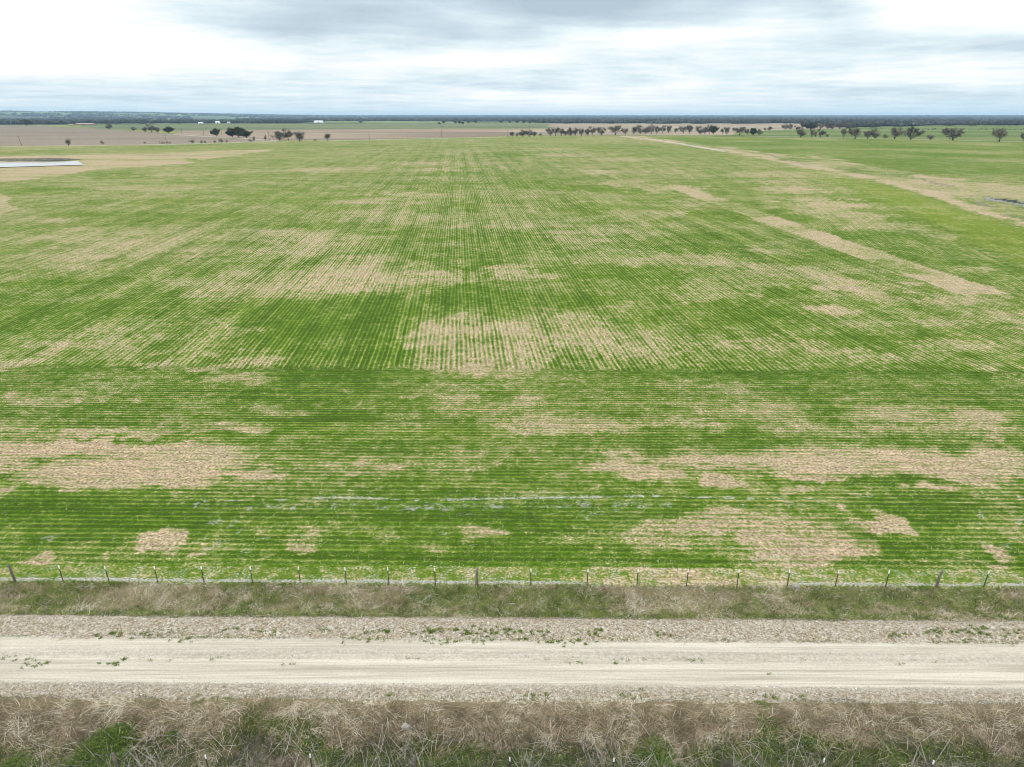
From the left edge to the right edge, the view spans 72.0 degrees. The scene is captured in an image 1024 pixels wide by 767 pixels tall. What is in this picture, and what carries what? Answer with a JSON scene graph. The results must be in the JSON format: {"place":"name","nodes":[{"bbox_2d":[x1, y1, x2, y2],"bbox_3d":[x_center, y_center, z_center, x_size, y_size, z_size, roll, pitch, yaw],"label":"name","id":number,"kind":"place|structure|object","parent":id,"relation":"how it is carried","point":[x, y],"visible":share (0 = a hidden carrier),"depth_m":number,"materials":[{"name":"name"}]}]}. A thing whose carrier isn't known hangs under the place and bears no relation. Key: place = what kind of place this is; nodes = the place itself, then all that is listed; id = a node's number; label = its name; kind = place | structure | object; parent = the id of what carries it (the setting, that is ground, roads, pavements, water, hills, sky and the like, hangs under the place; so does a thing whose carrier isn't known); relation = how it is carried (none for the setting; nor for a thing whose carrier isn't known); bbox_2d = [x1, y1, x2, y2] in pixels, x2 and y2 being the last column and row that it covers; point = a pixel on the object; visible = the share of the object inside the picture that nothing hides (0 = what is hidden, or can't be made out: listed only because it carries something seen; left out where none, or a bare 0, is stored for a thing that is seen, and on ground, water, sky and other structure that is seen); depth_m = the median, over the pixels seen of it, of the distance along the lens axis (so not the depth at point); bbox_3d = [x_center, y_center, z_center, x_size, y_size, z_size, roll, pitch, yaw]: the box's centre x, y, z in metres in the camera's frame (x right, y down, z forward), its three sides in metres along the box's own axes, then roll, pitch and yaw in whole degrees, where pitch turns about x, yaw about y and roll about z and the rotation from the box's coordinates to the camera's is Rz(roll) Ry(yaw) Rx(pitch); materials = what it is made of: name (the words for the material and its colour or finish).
{"place":"outdoors","nodes":[
{"label":"outdoors","id":0,"kind":"place"},
{"bbox_2d":[0,161,83,166],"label":"pond water","id":1,"kind":"structure","parent":0,"point":[20,164],"depth_m":480.28,"materials":[{"name":"grey liquid"}]},
{"bbox_2d":[187,135,278,140],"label":"farm lane","id":2,"kind":"structure","parent":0,"point":[242,138],"depth_m":1020.04,"materials":[{"name":"beige soil"}]},
{"bbox_2d":[0,137,482,146],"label":"farm lane","id":3,"kind":"structure","parent":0,"point":[263,141],"depth_m":863.83,"materials":[{"name":"beige soil"}]},
{"bbox_2d":[0,112,1023,766],"bbox_3d":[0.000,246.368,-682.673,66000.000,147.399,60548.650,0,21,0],"label":"ground","id":4,"kind":"structure","parent":0,"point":[466,250],"depth_m":90.03,"materials":[{"name":"green plant"}]},
{"bbox_2d":[18,119,32,124],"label":"evergreen tree","id":5,"kind":"object","parent":4,"relation":"on","point":[26,121],"visible":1,"depth_m":2501.89,"materials":[{"name":"green plant"}]},
{"bbox_2d":[0,158,77,160],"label":"pond dam","id":6,"kind":"structure","parent":4,"relation":"on","point":[29,159],"depth_m":512.83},
{"bbox_2d":[75,123,95,124],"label":"farmhouse","id":7,"kind":"object","parent":4,"relation":"on","point":[85,124],"visible":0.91,"depth_m":2593.91,"materials":[{"name":"brick"}]},
{"bbox_2d":[146,124,156,132],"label":"bare tree","id":8,"kind":"object","parent":4,"relation":"on","point":[150,128],"visible":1,"depth_m":1365.03,"materials":[{"name":"grey plant"}]},
{"bbox_2d":[0,118,324,124],"bbox_3d":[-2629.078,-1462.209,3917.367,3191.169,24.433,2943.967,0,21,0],"label":"distant woods","id":9,"kind":"object","parent":4,"relation":"on","point":[94,121],"visible":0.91,"depth_m":3268.68,"materials":[{"name":"green plant"}]},
{"bbox_2d":[163,126,174,132],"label":"evergreen tree","id":10,"kind":"object","parent":4,"relation":"on","point":[168,129],"visible":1,"depth_m":1325.87,"materials":[{"name":"green plant"}]},
{"bbox_2d":[210,128,219,135],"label":"evergreen tree","id":11,"kind":"object","parent":4,"relation":"on","point":[214,131],"visible":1,"depth_m":1125.94,"materials":[{"name":"green plant"}]},
{"bbox_2d":[225,127,235,136],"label":"evergreen tree","id":12,"kind":"object","parent":4,"relation":"on","point":[229,132],"visible":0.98,"depth_m":1069.80,"materials":[{"name":"green plant"}]},
{"bbox_2d":[233,127,244,136],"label":"evergreen tree","id":13,"kind":"object","parent":4,"relation":"on","point":[238,129],"visible":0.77,"depth_m":1070.15,"materials":[{"name":"green plant"}]},
{"bbox_2d":[237,130,252,137],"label":"evergreen tree","id":14,"kind":"object","parent":4,"relation":"on","point":[246,133],"visible":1,"depth_m":1046.97,"materials":[{"name":"green plant"}]},
{"bbox_2d":[228,721,277,766],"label":"bare shrub","id":15,"kind":"object","parent":4,"relation":"on","point":[257,756],"visible":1,"depth_m":34.92,"materials":[{"name":"grey plant"}]},
{"bbox_2d":[269,130,289,140],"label":"bare tree","id":16,"kind":"object","parent":4,"relation":"on","point":[277,135],"visible":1,"depth_m":928.97,"materials":[{"name":"grey plant"}]},
{"bbox_2d":[282,128,291,139],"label":"bare tree","id":17,"kind":"object","parent":4,"relation":"on","point":[289,132],"visible":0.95,"depth_m":937.18,"materials":[{"name":"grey plant"}]},
{"bbox_2d":[292,131,305,140],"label":"bare tree","id":18,"kind":"object","parent":4,"relation":"on","point":[297,134],"visible":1,"depth_m":899.00,"materials":[{"name":"grey plant"}]},
{"bbox_2d":[401,723,410,729],"bbox_3d":[-5.617,18.131,37.270,0.527,0.361,0.364,0,21,0],"label":"rock","id":19,"kind":"object","parent":4,"relation":"on","point":[404,726],"visible":0.99,"depth_m":37.14,"materials":[{"name":"stone"}]},
{"bbox_2d":[322,118,529,120],"bbox_3d":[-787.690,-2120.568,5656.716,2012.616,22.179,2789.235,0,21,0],"label":"distant woods","id":20,"kind":"object","parent":4,"relation":"on","point":[433,119],"visible":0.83,"depth_m":4658.92,"materials":[{"name":"green plant"}]},
{"bbox_2d":[312,487,657,508],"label":"chalk clods","id":21,"kind":"object","parent":4,"relation":"on","point":[482,498],"visible":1,"depth_m":59.23,"materials":[{"name":"stone"}]},
{"bbox_2d":[0,719,995,766],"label":"broadleaf weeds","id":22,"kind":"object","parent":4,"relation":"on","point":[113,731],"visible":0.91,"depth_m":36.15,"materials":[{"name":"green plant"}]},
{"bbox_2d":[7,563,1012,587],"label":"barbed wire fence","id":23,"kind":"object","parent":4,"relation":"on","point":[475,578],"visible":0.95,"depth_m":47.94,"materials":[{"name":"grey metal"}]},
{"bbox_2d":[2,710,1018,766],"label":"weed stalks","id":24,"kind":"object","parent":4,"relation":"on","point":[509,748],"visible":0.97,"depth_m":36.09,"materials":[{"name":"brown plant"}]},
{"bbox_2d":[0,683,1023,766],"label":"dead grass","id":25,"kind":"structure","parent":4,"relation":"on","point":[449,721],"depth_m":37.39,"materials":[{"name":"beige plant"}]},
{"bbox_2d":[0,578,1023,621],"bbox_3d":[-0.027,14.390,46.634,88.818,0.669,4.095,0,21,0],"label":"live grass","id":26,"kind":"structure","parent":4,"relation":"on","point":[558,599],"depth_m":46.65,"materials":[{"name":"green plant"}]},
{"bbox_2d":[0,578,1023,622],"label":"dead grass","id":27,"kind":"structure","parent":4,"relation":"on","point":[501,596],"depth_m":46.88,"materials":[{"name":"beige plant"}]},
{"bbox_2d":[0,110,1023,119],"bbox_3d":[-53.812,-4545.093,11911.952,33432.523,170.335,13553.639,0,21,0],"label":"distant woods","id":28,"kind":"object","parent":4,"relation":"on","point":[79,115],"visible":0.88,"depth_m":9358.41,"materials":[{"name":"green plant"}]},
{"bbox_2d":[0,365,1023,564],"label":"crop rows","id":29,"kind":"object","parent":4,"relation":"on","point":[763,506],"visible":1,"depth_m":68.63,"materials":[{"name":"green plant"}]},
{"bbox_2d":[0,362,1023,568],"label":"straw residue","id":30,"kind":"object","parent":4,"relation":"on","point":[699,529],"visible":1,"depth_m":63.11},
{"bbox_2d":[18,752,1011,766],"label":"barbed wire fence","id":31,"kind":"object","parent":4,"relation":"on","point":[115,762],"visible":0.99,"depth_m":34.62,"materials":[{"name":"grey metal"}]},
{"bbox_2d":[6,722,1023,766],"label":"brush","id":32,"kind":"object","parent":4,"relation":"on","point":[537,749],"visible":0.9,"depth_m":35.97,"materials":[{"name":"green plant"}]},
{"bbox_2d":[518,129,527,136],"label":"bare tree","id":33,"kind":"object","parent":4,"relation":"on","point":[523,132],"visible":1,"depth_m":1099.68,"materials":[{"name":"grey plant"}]},
{"bbox_2d":[545,128,553,135],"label":"bare tree","id":34,"kind":"object","parent":4,"relation":"on","point":[549,132],"visible":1,"depth_m":1142.35,"materials":[{"name":"grey plant"}]},
{"bbox_2d":[552,127,560,135],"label":"bare tree","id":35,"kind":"object","parent":4,"relation":"on","point":[557,129],"visible":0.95,"depth_m":1155.70,"materials":[{"name":"grey plant"}]},
{"bbox_2d":[566,127,573,135],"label":"bare tree","id":36,"kind":"object","parent":4,"relation":"on","point":[570,132],"visible":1,"depth_m":1155.20,"materials":[{"name":"grey plant"}]},
{"bbox_2d":[595,127,606,134],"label":"bare tree","id":37,"kind":"object","parent":4,"relation":"on","point":[601,131],"visible":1,"depth_m":1186.47,"materials":[{"name":"grey plant"}]},
{"bbox_2d":[607,125,622,134],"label":"bare tree","id":38,"kind":"object","parent":4,"relation":"on","point":[616,128],"visible":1,"depth_m":1205.13,"materials":[{"name":"grey plant"}]},
{"bbox_2d":[631,126,637,133],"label":"bare tree","id":39,"kind":"object","parent":4,"relation":"on","point":[634,129],"visible":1,"depth_m":1253.36,"materials":[{"name":"grey plant"}]},
{"bbox_2d":[636,125,644,132],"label":"bare tree","id":40,"kind":"object","parent":4,"relation":"on","point":[638,128],"visible":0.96,"depth_m":1274.84,"materials":[{"name":"grey plant"}]},
{"bbox_2d":[641,127,650,133],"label":"bare tree","id":41,"kind":"object","parent":4,"relation":"on","point":[646,130],"visible":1,"depth_m":1274.10,"materials":[{"name":"grey plant"}]},
{"bbox_2d":[647,124,654,133],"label":"bare tree","id":42,"kind":"object","parent":4,"relation":"on","point":[652,128],"visible":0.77,"depth_m":1288.06,"materials":[{"name":"grey plant"}]},
{"bbox_2d":[621,136,726,151],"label":"farm lane","id":43,"kind":"structure","parent":4,"relation":"on","point":[682,144],"depth_m":802.39,"materials":[{"name":"beige soil"}]},
{"bbox_2d":[677,126,687,133],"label":"bare tree","id":44,"kind":"object","parent":4,"relation":"on","point":[683,130],"visible":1,"depth_m":1308.93,"materials":[{"name":"grey plant"}]},
{"bbox_2d":[687,124,693,133],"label":"bare tree","id":45,"kind":"object","parent":4,"relation":"on","point":[689,128],"visible":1,"depth_m":1304.78,"materials":[{"name":"grey plant"}]},
{"bbox_2d":[695,126,702,133],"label":"bare tree","id":46,"kind":"object","parent":4,"relation":"on","point":[699,131],"visible":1,"depth_m":1252.68,"materials":[{"name":"grey plant"}]},
{"bbox_2d":[711,125,719,133],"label":"evergreen tree","id":47,"kind":"object","parent":4,"relation":"on","point":[714,129],"visible":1,"depth_m":1264.38,"materials":[{"name":"green plant"}]},
{"bbox_2d":[719,756,739,766],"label":"bare shrub","id":48,"kind":"object","parent":4,"relation":"on","point":[726,764],"visible":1,"depth_m":35.04,"materials":[{"name":"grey plant"}]},
{"bbox_2d":[733,126,746,134],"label":"bare tree","id":49,"kind":"object","parent":4,"relation":"on","point":[740,130],"visible":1,"depth_m":1186.68,"materials":[{"name":"grey plant"}]},
{"bbox_2d":[750,128,756,134],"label":"evergreen tree","id":50,"kind":"object","parent":4,"relation":"on","point":[753,131],"visible":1,"depth_m":1186.49,"materials":[{"name":"green plant"}]},
{"bbox_2d":[529,118,1023,127],"bbox_3d":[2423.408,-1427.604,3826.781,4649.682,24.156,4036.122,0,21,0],"label":"distant woods","id":51,"kind":"object","parent":4,"relation":"on","point":[896,123],"visible":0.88,"depth_m":3144.79,"materials":[{"name":"green plant"}]},
{"bbox_2d":[791,584,799,588],"bbox_3d":[19.327,13.817,48.013,0.636,0.332,0.464,0,21,0],"label":"rock","id":52,"kind":"object","parent":4,"relation":"on","point":[797,586],"visible":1,"depth_m":47.87,"materials":[{"name":"stone"}]},
{"bbox_2d":[797,129,805,136],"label":"bare tree","id":53,"kind":"object","parent":4,"relation":"on","point":[801,132],"visible":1,"depth_m":1071.67,"materials":[{"name":"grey plant"}]},
{"bbox_2d":[800,122,818,129],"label":"evergreen tree","id":54,"kind":"object","parent":4,"relation":"on","point":[810,126],"visible":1,"depth_m":1666.27,"materials":[{"name":"green plant"}]},
{"bbox_2d":[817,129,825,137],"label":"bare tree","id":55,"kind":"object","parent":4,"relation":"on","point":[822,132],"visible":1,"depth_m":1057.27,"materials":[{"name":"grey plant"}]},
{"bbox_2d":[835,123,846,128],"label":"bare tree","id":56,"kind":"object","parent":4,"relation":"on","point":[840,125],"visible":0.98,"depth_m":1803.02,"materials":[{"name":"grey plant"}]},
{"bbox_2d":[841,128,847,137],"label":"bare tree","id":57,"kind":"object","parent":4,"relation":"on","point":[844,131],"visible":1,"depth_m":1048.46,"materials":[{"name":"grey plant"}]},
{"bbox_2d":[849,127,861,138],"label":"bare tree","id":58,"kind":"object","parent":4,"relation":"on","point":[855,131],"visible":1,"depth_m":1001.65,"materials":[{"name":"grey plant"}]},
{"bbox_2d":[863,131,873,138],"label":"bare tree","id":59,"kind":"object","parent":4,"relation":"on","point":[866,133],"visible":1,"depth_m":1003.20,"materials":[{"name":"grey plant"}]},
{"bbox_2d":[871,128,879,137],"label":"bare tree","id":60,"kind":"object","parent":4,"relation":"on","point":[877,134],"visible":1,"depth_m":1003.08,"materials":[{"name":"grey plant"}]},
{"bbox_2d":[887,127,905,138],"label":"bare tree","id":61,"kind":"object","parent":4,"relation":"on","point":[894,130],"visible":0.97,"depth_m":991.52,"materials":[{"name":"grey plant"}]},
{"bbox_2d":[901,126,924,139],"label":"bare tree","id":62,"kind":"object","parent":4,"relation":"on","point":[910,130],"visible":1,"depth_m":956.74,"materials":[{"name":"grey plant"}]},
{"bbox_2d":[857,122,1023,126],"bbox_3d":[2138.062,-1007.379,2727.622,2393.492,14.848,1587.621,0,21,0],"label":"distant scrub","id":63,"kind":"object","parent":4,"relation":"on","point":[912,124],"visible":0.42,"depth_m":2453.06,"materials":[{"name":"green plant"}]},
{"bbox_2d":[940,127,965,139],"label":"bare tree","id":64,"kind":"object","parent":4,"relation":"on","point":[951,131],"visible":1,"depth_m":939.59,"materials":[{"name":"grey plant"}]},
{"bbox_2d":[991,127,1007,141],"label":"bare tree","id":65,"kind":"object","parent":4,"relation":"on","point":[1000,132],"visible":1,"depth_m":894.56,"materials":[{"name":"grey plant"}]},
{"bbox_2d":[0,614,1023,704],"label":"gravel road","id":66,"kind":"structure","parent":0,"point":[854,664],"depth_m":41.55,"materials":[{"name":"beige gravel"}]},
{"bbox_2d":[0,624,1022,707],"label":"road weeds","id":67,"kind":"object","parent":66,"relation":"on","point":[577,639],"visible":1,"depth_m":43.27,"materials":[{"name":"green plant"}]},
{"bbox_2d":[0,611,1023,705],"bbox_3d":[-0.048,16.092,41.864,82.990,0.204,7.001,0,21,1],"label":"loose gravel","id":68,"kind":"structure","parent":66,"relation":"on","point":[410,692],"depth_m":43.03,"materials":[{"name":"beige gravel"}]},
{"bbox_2d":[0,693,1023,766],"bbox_3d":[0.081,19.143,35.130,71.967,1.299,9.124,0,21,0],"label":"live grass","id":69,"kind":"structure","parent":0,"point":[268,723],"depth_m":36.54,"materials":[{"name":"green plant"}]},
{"bbox_2d":[0,0,1023,115],"label":"sky","id":70,"kind":"structure","parent":0,"point":[298,57],"materials":[{"name":"white"}]}
]}

